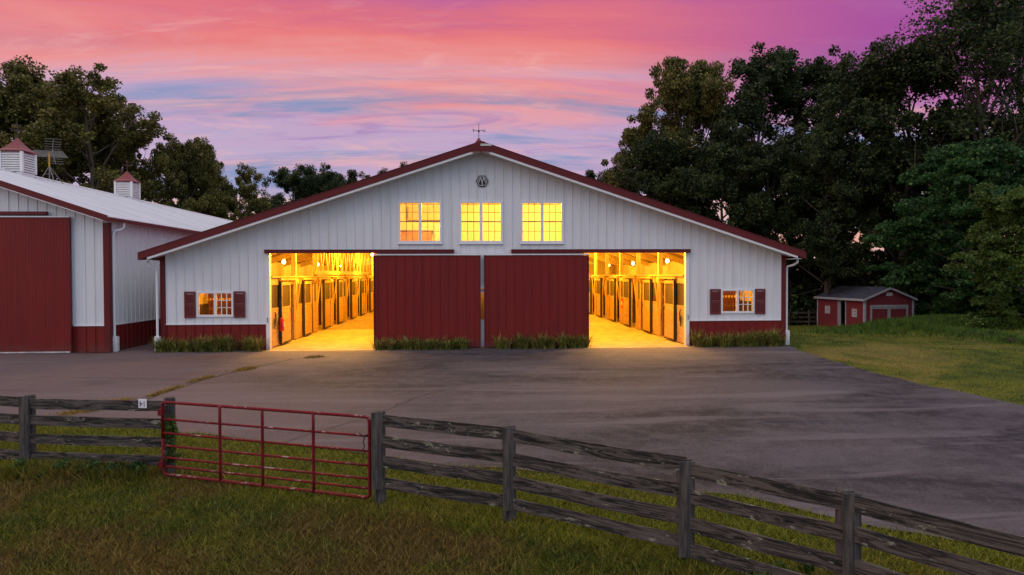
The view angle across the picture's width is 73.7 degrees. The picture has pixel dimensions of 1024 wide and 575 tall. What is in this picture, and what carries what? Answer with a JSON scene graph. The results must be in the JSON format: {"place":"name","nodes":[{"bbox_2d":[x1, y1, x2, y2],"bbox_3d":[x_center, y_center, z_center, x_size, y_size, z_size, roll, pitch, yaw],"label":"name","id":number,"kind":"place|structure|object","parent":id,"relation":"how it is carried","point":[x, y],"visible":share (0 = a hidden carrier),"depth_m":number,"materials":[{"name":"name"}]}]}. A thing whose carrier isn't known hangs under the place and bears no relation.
{"place":"outdoors","nodes":[
{"label":"outdoors","id":0,"kind":"place"},
{"bbox_2d":[0,0,1022,257],"label":"sky","id":1,"kind":"structure","parent":0,"point":[370,87],"materials":[{"name":"pink"}]},
{"bbox_2d":[0,277,1023,574],"bbox_3d":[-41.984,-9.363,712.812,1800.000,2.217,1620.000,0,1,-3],"label":"ground","id":2,"kind":"structure","parent":0,"point":[928,369],"depth_m":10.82,"materials":[{"name":"green plant"}]},
{"bbox_2d":[0,54,96,183],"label":"tree","id":3,"kind":"object","parent":2,"relation":"on","point":[17,95],"visible":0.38,"depth_m":57.66,"materials":[{"name":"green plant"}]},
{"bbox_2d":[0,80,136,190],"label":"tree","id":4,"kind":"object","parent":2,"relation":"on","point":[69,108],"visible":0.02,"depth_m":65.72,"materials":[{"name":"green plant"}]},
{"bbox_2d":[0,449,162,486],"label":"fence foot weeds","id":5,"kind":"object","parent":2,"relation":"on","point":[65,467],"visible":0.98,"depth_m":11.14,"materials":[{"name":"green plant"}]},
{"bbox_2d":[0,394,175,473],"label":"board fence","id":6,"kind":"object","parent":2,"relation":"on","point":[27,419],"visible":0.75,"depth_m":11.50,"materials":[{"name":"grey wood"}]},
{"bbox_2d":[138,399,146,407],"bbox_3d":[-6.118,1.922,11.305,0.150,0.150,0.012,0,1,8],"label":"number sign","id":7,"kind":"object","parent":6,"relation":"attached to","point":[142,403],"visible":1,"depth_m":11.30,"materials":[{"name":"white plastic"}]},
{"bbox_2d":[158,415,181,463],"bbox_3d":[-5.653,2.501,11.271,0.342,0.820,0.309,1,1,35],"label":"climbing vine","id":8,"kind":"object","parent":6,"relation":"attached to","point":[170,426],"visible":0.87,"depth_m":11.23,"materials":[{"name":"green plant"}]},
{"bbox_2d":[0,62,177,206],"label":"tree","id":9,"kind":"object","parent":2,"relation":"on","point":[73,92],"visible":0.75,"depth_m":56.35,"materials":[{"name":"green plant"}]},
{"bbox_2d":[0,123,232,352],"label":"equipment barn","id":10,"kind":"structure","parent":2,"relation":"on","point":[68,256],"depth_m":23.03,"materials":[{"name":"white paint"}]},
{"bbox_2d":[0,216,72,352],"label":"sliding door","id":11,"kind":"structure","parent":10,"relation":"in","point":[36,264],"depth_m":22.81,"materials":[{"name":"red metal"}]},
{"bbox_2d":[32,138,66,183],"bbox_3d":[-21.485,-5.664,30.814,2.412,1.948,1.950,-1,1,-23],"label":"television antenna","id":12,"kind":"object","parent":10,"relation":"on","point":[49,153],"visible":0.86,"depth_m":30.79,"materials":[{"name":"grey metal"}]},
{"bbox_2d":[88,116,157,199],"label":"tree","id":13,"kind":"object","parent":2,"relation":"on","point":[103,139],"visible":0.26,"depth_m":61.06,"materials":[{"name":"green plant"}]},
{"bbox_2d":[137,159,178,207],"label":"tree","id":14,"kind":"object","parent":2,"relation":"on","point":[162,181],"visible":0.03,"depth_m":73.56,"materials":[{"name":"green plant"}]},
{"bbox_2d":[141,136,230,217],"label":"tree","id":15,"kind":"object","parent":2,"relation":"on","point":[180,160],"visible":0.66,"depth_m":63.17,"materials":[{"name":"green plant"}]},
{"bbox_2d":[171,140,242,216],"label":"tree","id":16,"kind":"object","parent":2,"relation":"on","point":[202,187],"visible":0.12,"depth_m":66.42,"materials":[{"name":"green plant"}]},
{"bbox_2d":[208,162,272,220],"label":"tree","id":17,"kind":"object","parent":2,"relation":"on","point":[258,205],"visible":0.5,"depth_m":64.66,"materials":[{"name":"green plant"}]},
{"bbox_2d":[244,192,292,209],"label":"tree","id":18,"kind":"object","parent":2,"relation":"on","point":[277,200],"visible":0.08,"depth_m":82.91,"materials":[{"name":"green plant"}]},
{"bbox_2d":[261,163,328,208],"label":"tree","id":19,"kind":"object","parent":2,"relation":"on","point":[303,187],"visible":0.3,"depth_m":86.31,"materials":[{"name":"green plant"}]},
{"bbox_2d":[285,162,345,203],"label":"tree","id":20,"kind":"object","parent":2,"relation":"on","point":[308,170],"visible":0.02,"depth_m":90.36,"materials":[{"name":"green plant"}]},
{"bbox_2d":[322,171,352,190],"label":"tree","id":21,"kind":"object","parent":2,"relation":"on","point":[332,181],"visible":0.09,"depth_m":88.87,"materials":[{"name":"green plant"}]},
{"bbox_2d":[347,169,369,183],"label":"tree","id":22,"kind":"object","parent":2,"relation":"on","point":[352,175],"visible":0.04,"depth_m":90.87,"materials":[{"name":"green plant"}]},
{"bbox_2d":[381,161,406,172],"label":"tree","id":23,"kind":"object","parent":2,"relation":"on","point":[402,164],"depth_m":95.96,"materials":[{"name":"green plant"}]},
{"bbox_2d":[137,129,805,350],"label":"horse barn","id":24,"kind":"structure","parent":2,"relation":"on","point":[478,243],"depth_m":24.07,"materials":[{"name":"white paint"}]},
{"bbox_2d":[196,291,233,316],"bbox_3d":[-10.233,0.574,23.554,1.235,0.880,0.110,0,1,-3],"label":"window","id":25,"kind":"structure","parent":24,"relation":"in","point":[215,292],"depth_m":23.52,"materials":[{"name":"white glass"}]},
{"bbox_2d":[274,312,276,329],"bbox_3d":[-8.414,1.181,24.222,0.080,0.624,0.221,0,1,-3],"label":"halter","id":26,"kind":"object","parent":24,"relation":"hanging from","point":[275,321],"visible":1,"depth_m":24.19,"materials":[{"name":"brown leather"}]},
{"bbox_2d":[280,315,284,330],"bbox_3d":[-8.321,1.282,24.702,0.176,0.570,0.167,1,1,44],"label":"fire extinguisher","id":27,"kind":"object","parent":24,"relation":"attached to","point":[282,324],"visible":1,"depth_m":24.63,"materials":[{"name":"red metal"}]},
{"bbox_2d":[279,280,291,344],"bbox_3d":[-8.438,0.888,25.440,0.100,2.350,1.306,0,1,-3],"label":"stall door","id":28,"kind":"structure","parent":24,"relation":"in","point":[284,287],"depth_m":25.37,"materials":[{"name":"brown wood"}]},
{"bbox_2d":[302,279,311,335],"bbox_3d":[-8.641,0.826,28.858,0.100,2.350,1.276,0,1,-3],"label":"stall door","id":29,"kind":"structure","parent":24,"relation":"in","point":[306,285],"depth_m":28.71,"materials":[{"name":"brown wood"}]},
{"bbox_2d":[323,279,330,328],"bbox_3d":[-8.872,0.756,32.746,0.100,2.350,1.306,0,1,-3],"label":"stall door","id":30,"kind":"structure","parent":24,"relation":"in","point":[326,283],"depth_m":32.60,"materials":[{"name":"brown wood"}]},
{"bbox_2d":[337,278,343,323],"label":"stall door","id":31,"kind":"structure","parent":24,"relation":"in","point":[340,283],"depth_m":35.95,"materials":[{"name":"brown wood"}]},
{"bbox_2d":[350,278,355,318],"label":"stall door","id":32,"kind":"structure","parent":24,"relation":"in","point":[352,281],"depth_m":39.90,"materials":[{"name":"brown wood"}]},
{"bbox_2d":[360,278,364,314],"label":"stall door","id":33,"kind":"structure","parent":24,"relation":"in","point":[362,281],"depth_m":43.21,"materials":[{"name":"brown wood"}]},
{"bbox_2d":[369,278,373,311],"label":"stall door","id":34,"kind":"structure","parent":24,"relation":"in","point":[370,280],"depth_m":47.09,"materials":[{"name":"brown wood"}]},
{"bbox_2d":[397,201,442,243],"bbox_3d":[-3.217,-2.275,23.907,1.570,1.515,0.135,0,1,-3],"label":"window","id":35,"kind":"structure","parent":24,"relation":"in","point":[420,212],"depth_m":23.88,"materials":[{"name":"white"}]},
{"bbox_2d":[373,254,480,347],"bbox_3d":[-2.956,0.463,23.859,3.720,3.270,0.100,0,1,-3],"label":"sliding door","id":36,"kind":"structure","parent":24,"relation":"in","point":[434,295],"depth_m":23.85,"materials":[{"name":"red metal"}]},
{"bbox_2d":[459,201,503,243],"bbox_3d":[-1.086,-2.285,24.033,1.570,1.515,0.135,0,1,-3],"label":"window","id":37,"kind":"structure","parent":24,"relation":"in","point":[481,212],"depth_m":24.00,"materials":[{"name":"white"}]},
{"bbox_2d":[481,286,483,345],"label":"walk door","id":38,"kind":"structure","parent":24,"relation":"in","point":[482,290],"depth_m":24.12,"materials":[{"name":"white metal"}]},
{"bbox_2d":[484,254,588,346],"bbox_3d":[0.872,0.446,24.086,3.710,3.270,0.100,0,1,-3],"label":"sliding door","id":39,"kind":"structure","parent":24,"relation":"in","point":[527,294],"depth_m":24.07,"materials":[{"name":"red metal"}]},
{"bbox_2d":[520,201,563,243],"bbox_3d":[1.065,-2.294,24.161,1.570,1.515,0.135,0,1,-3],"label":"window","id":40,"kind":"structure","parent":24,"relation":"in","point":[541,212],"depth_m":24.14,"materials":[{"name":"white"}]},
{"bbox_2d":[589,278,591,313],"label":"stall door","id":41,"kind":"structure","parent":24,"relation":"in","point":[590,279],"depth_m":43.71,"materials":[{"name":"brown wood"}]},
{"bbox_2d":[596,278,601,316],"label":"stall door","id":42,"kind":"structure","parent":24,"relation":"in","point":[598,281],"depth_m":40.68,"materials":[{"name":"brown wood"}]},
{"bbox_2d":[609,278,615,320],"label":"stall door","id":43,"kind":"structure","parent":24,"relation":"in","point":[612,282],"depth_m":36.84,"materials":[{"name":"brown wood"}]},
{"bbox_2d":[623,278,630,325],"bbox_3d":[5.643,0.690,33.607,0.100,2.350,1.306,0,1,-3],"label":"stall door","id":44,"kind":"structure","parent":24,"relation":"in","point":[626,282],"depth_m":33.38,"materials":[{"name":"brown wood"}]},
{"bbox_2d":[642,278,651,332],"bbox_3d":[5.874,0.760,29.719,0.100,2.350,1.276,0,1,-3],"label":"stall door","id":45,"kind":"structure","parent":24,"relation":"in","point":[646,284],"depth_m":29.58,"materials":[{"name":"brown wood"}]},
{"bbox_2d":[664,278,675,340],"bbox_3d":[6.077,0.822,26.301,0.100,2.350,1.306,0,1,-3],"label":"stall door","id":46,"kind":"structure","parent":24,"relation":"in","point":[669,285],"depth_m":26.16,"materials":[{"name":"brown wood"}]},
{"bbox_2d":[721,289,754,312],"bbox_3d":[8.132,0.490,24.644,1.230,0.880,0.110,0,1,-3],"label":"window","id":47,"kind":"structure","parent":24,"relation":"in","point":[737,290],"depth_m":24.61,"materials":[{"name":"white glass"}]},
{"bbox_2d":[0,343,1023,540],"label":"asphalt yard","id":48,"kind":"structure","parent":2,"relation":"on","point":[864,433],"depth_m":15.65,"materials":[{"name":"grey asphalt"}]},
{"bbox_2d":[47,354,324,415],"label":"crack weeds","id":49,"kind":"object","parent":48,"relation":"on","point":[158,392],"visible":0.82,"depth_m":17.29,"materials":[{"name":"green plant"}]},
{"bbox_2d":[146,332,270,352],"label":"strappy plants","id":50,"kind":"object","parent":48,"relation":"on","point":[228,344],"visible":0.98,"depth_m":23.06,"materials":[{"name":"green plant"}]},
{"bbox_2d":[36,350,749,440],"bbox_3d":[-1.776,2.514,19.848,21.431,0.623,9.632,-1,1,-29],"label":"asphalt crack","id":51,"kind":"object","parent":48,"relation":"on","point":[335,352],"visible":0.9,"depth_m":18.94,"materials":[{"name":"grey asphalt"}]},
{"bbox_2d":[367,334,470,349],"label":"strappy plants","id":52,"kind":"object","parent":48,"relation":"on","point":[420,344],"visible":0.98,"depth_m":23.46,"materials":[{"name":"green plant"}]},
{"bbox_2d":[492,330,594,348],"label":"strappy plants","id":53,"kind":"object","parent":48,"relation":"on","point":[519,342],"visible":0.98,"depth_m":23.73,"materials":[{"name":"green plant"}]},
{"bbox_2d":[687,325,788,346],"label":"strappy plants","id":54,"kind":"object","parent":48,"relation":"on","point":[772,338],"visible":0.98,"depth_m":24.11,"materials":[{"name":"green plant"}]},
{"bbox_2d":[584,169,601,178],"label":"tree","id":55,"kind":"object","parent":2,"relation":"on","point":[589,173],"visible":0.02,"depth_m":71.22,"materials":[{"name":"green plant"}]},
{"bbox_2d":[595,168,636,193],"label":"tree","id":56,"kind":"object","parent":2,"relation":"on","point":[599,179],"depth_m":65.27,"materials":[{"name":"green plant"}]},
{"bbox_2d":[601,103,691,208],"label":"tree","id":57,"kind":"object","parent":2,"relation":"on","point":[646,116],"visible":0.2,"depth_m":60.20,"materials":[{"name":"green plant"}]},
{"bbox_2d":[612,124,724,221],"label":"tree","id":58,"kind":"object","parent":2,"relation":"on","point":[653,158],"visible":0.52,"depth_m":54.23,"materials":[{"name":"green plant"}]},
{"bbox_2d":[371,410,1023,574],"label":"board fence","id":59,"kind":"object","parent":2,"relation":"on","point":[848,534],"visible":0.94,"depth_m":7.91,"materials":[{"name":"grey wood"}]},
{"bbox_2d":[158,401,371,498],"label":"field gate","id":60,"kind":"structure","parent":59,"relation":"attached to","point":[162,462],"depth_m":10.55,"materials":[{"name":"red metal"}]},
{"bbox_2d":[627,55,771,212],"bbox_3d":[16.228,-8.874,60.005,12.538,23.017,11.648,-1,1,-37],"label":"tree","id":61,"kind":"object","parent":2,"relation":"on","point":[676,91],"visible":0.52,"depth_m":57.42,"materials":[{"name":"green plant"}]},
{"bbox_2d":[660,117,778,239],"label":"tree","id":62,"kind":"object","parent":2,"relation":"on","point":[719,150],"visible":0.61,"depth_m":51.85,"materials":[{"name":"green plant"}]},
{"bbox_2d":[695,41,810,241],"bbox_3d":[20.290,-9.540,59.353,13.071,24.414,12.454,0,1,8],"label":"tree","id":63,"kind":"object","parent":2,"relation":"on","point":[759,88],"visible":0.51,"depth_m":57.64,"materials":[{"name":"green plant"}]},
{"bbox_2d":[712,137,830,271],"bbox_3d":[20.242,-4.262,54.098,9.044,15.033,7.574,-1,1,-17],"label":"tree","id":64,"kind":"object","parent":2,"relation":"on","point":[781,158],"visible":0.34,"depth_m":52.17,"materials":[{"name":"green plant"}]},
{"bbox_2d":[746,560,816,574],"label":"broadleaf weed","id":65,"kind":"object","parent":2,"relation":"on","point":[806,568],"visible":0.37,"depth_m":7.45,"materials":[{"name":"green plant"}]},
{"bbox_2d":[715,47,858,269],"bbox_3d":[25.225,-9.670,62.429,13.882,24.558,12.962,0,1,30],"label":"tree","id":66,"kind":"object","parent":2,"relation":"on","point":[810,74],"visible":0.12,"depth_m":60.39,"materials":[{"name":"green plant"}]},
{"bbox_2d":[788,280,816,325],"bbox_3d":[20.558,1.129,53.866,8.026,4.964,8.319,0,1,-3],"label":"shrub","id":67,"kind":"object","parent":2,"relation":"on","point":[794,303],"visible":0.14,"depth_m":51.39,"materials":[{"name":"green plant"}]},
{"bbox_2d":[788,311,816,325],"bbox_3d":[20.653,2.290,50.954,3.975,1.150,0.967,0,1,21],"label":"paddock fence","id":68,"kind":"object","parent":2,"relation":"on","point":[808,317],"visible":0.59,"depth_m":50.43,"materials":[{"name":"wood"}]},
{"bbox_2d":[786,265,836,323],"bbox_3d":[23.673,0.664,57.105,9.075,6.327,8.756,0,1,-11],"label":"shrub","id":69,"kind":"object","parent":2,"relation":"on","point":[803,280],"visible":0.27,"depth_m":54.43,"materials":[{"name":"green plant"}]},
{"bbox_2d":[794,195,855,276],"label":"tree","id":70,"kind":"object","parent":2,"relation":"on","point":[819,273],"visible":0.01,"depth_m":56.58,"materials":[{"name":"green plant"}]},
{"bbox_2d":[768,119,894,312],"bbox_3d":[23.076,-4.606,49.898,8.730,15.503,8.255,0,1,15],"label":"tree","id":71,"kind":"object","parent":2,"relation":"on","point":[825,145],"visible":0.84,"depth_m":48.06,"materials":[{"name":"green plant"}]},
{"bbox_2d":[772,44,911,238],"bbox_3d":[29.916,-9.306,59.846,10.890,23.859,11.429,-1,1,-44],"label":"tree","id":72,"kind":"object","parent":2,"relation":"on","point":[816,99],"visible":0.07,"depth_m":59.22,"materials":[{"name":"green plant"}]},
{"bbox_2d":[814,286,917,326],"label":"garden shed","id":73,"kind":"structure","parent":2,"relation":"on","point":[845,304],"depth_m":45.84,"materials":[{"name":"red wood"}]},
{"bbox_2d":[839,301,840,325],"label":"door","id":74,"kind":"structure","parent":73,"relation":"in","point":[839,301],"depth_m":47.78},
{"bbox_2d":[872,307,888,320],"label":"barn door","id":75,"kind":"structure","parent":73,"relation":"in","point":[877,312],"depth_m":45.18,"materials":[{"name":"red wood"}]},
{"bbox_2d":[889,307,905,317],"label":"barn door","id":76,"kind":"structure","parent":73,"relation":"in","point":[893,311],"depth_m":45.33,"materials":[{"name":"red wood"}]},
{"bbox_2d":[813,144,920,281],"bbox_3d":[29.168,-4.234,55.900,8.956,15.021,8.469,-1,1,-45],"label":"tree","id":77,"kind":"object","parent":2,"relation":"on","point":[891,215],"visible":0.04,"depth_m":55.09,"materials":[{"name":"green plant"}]},
{"bbox_2d":[831,258,921,314],"bbox_3d":[27.408,0.645,51.167,8.026,5.867,8.319,-1,1,-18],"label":"shrub","id":78,"kind":"object","parent":2,"relation":"on","point":[875,276],"visible":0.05,"depth_m":50.06,"materials":[{"name":"green plant"}]},
{"bbox_2d":[832,258,956,286],"bbox_3d":[31.765,-0.017,56.037,11.344,7.902,10.945,0,1,21],"label":"shrub","id":79,"kind":"object","parent":2,"relation":"on","point":[875,263],"visible":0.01,"depth_m":55.32,"materials":[{"name":"green plant"}]},
{"bbox_2d":[801,34,1009,294],"bbox_3d":[29.168,-7.816,49.748,13.834,21.784,11.584,-1,1,-30],"label":"tree","id":80,"kind":"object","parent":2,"relation":"on","point":[875,83],"visible":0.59,"depth_m":47.70,"materials":[{"name":"green plant"}]},
{"bbox_2d":[789,313,1023,346],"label":"bank weeds","id":81,"kind":"object","parent":2,"relation":"on","point":[936,324],"visible":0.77,"depth_m":34.24,"materials":[{"name":"green plant"}]},
{"bbox_2d":[901,270,958,313],"bbox_3d":[31.144,1.059,48.903,8.756,4.596,9.075,-1,1,-33],"label":"shrub","id":82,"kind":"object","parent":2,"relation":"on","point":[925,297],"visible":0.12,"depth_m":47.38,"materials":[{"name":"green plant"}]},
{"bbox_2d":[911,296,964,315],"bbox_3d":[28.485,1.757,44.945,4.479,2.652,4.364,-1,1,-26],"label":"shrub","id":83,"kind":"object","parent":2,"relation":"on","point":[944,310],"visible":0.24,"depth_m":44.87,"materials":[{"name":"green plant"}]},
{"bbox_2d":[861,137,1023,314],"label":"tree","id":84,"kind":"object","parent":2,"relation":"on","point":[959,174],"visible":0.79,"depth_m":38.57,"materials":[{"name":"green plant"}]},
{"bbox_2d":[910,183,975,280],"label":"tree","id":85,"kind":"object","parent":2,"relation":"on","point":[923,187],"visible":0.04,"depth_m":56.37,"materials":[{"name":"green plant"}]},
{"bbox_2d":[869,0,1023,269],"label":"tree","id":86,"kind":"object","parent":2,"relation":"on","point":[973,12],"visible":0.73,"depth_m":44.35,"materials":[{"name":"green plant"}]},
{"bbox_2d":[916,0,1023,243],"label":"tree","id":87,"kind":"object","parent":2,"relation":"on","point":[974,91],"visible":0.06,"depth_m":50.52,"materials":[{"name":"green plant"}]},
{"bbox_2d":[931,116,1023,278],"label":"tree","id":88,"kind":"object","parent":2,"relation":"on","point":[1007,126],"visible":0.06,"depth_m":45.09,"materials":[{"name":"green plant"}]},
{"bbox_2d":[939,180,1023,329],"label":"tree","id":89,"kind":"object","parent":2,"relation":"on","point":[994,244],"visible":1,"depth_m":30.86,"materials":[{"name":"green plant"}]},
{"bbox_2d":[953,289,1023,319],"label":"shrub","id":90,"kind":"object","parent":2,"relation":"on","point":[1017,300],"visible":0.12,"depth_m":40.32,"materials":[{"name":"green plant"}]},
{"bbox_2d":[1003,336,1018,343],"bbox_3d":[18.635,1.956,25.608,0.258,0.221,1.809,0,1,21],"label":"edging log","id":91,"kind":"object","parent":2,"relation":"on","point":[1010,339],"visible":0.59,"depth_m":25.20,"materials":[{"name":"wood"}]},
{"bbox_2d":[788,325,1023,403],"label":"lawn grass","id":92,"kind":"structure","parent":0,"point":[884,336],"depth_m":23.15,"materials":[{"name":"green plant"}]}
]}

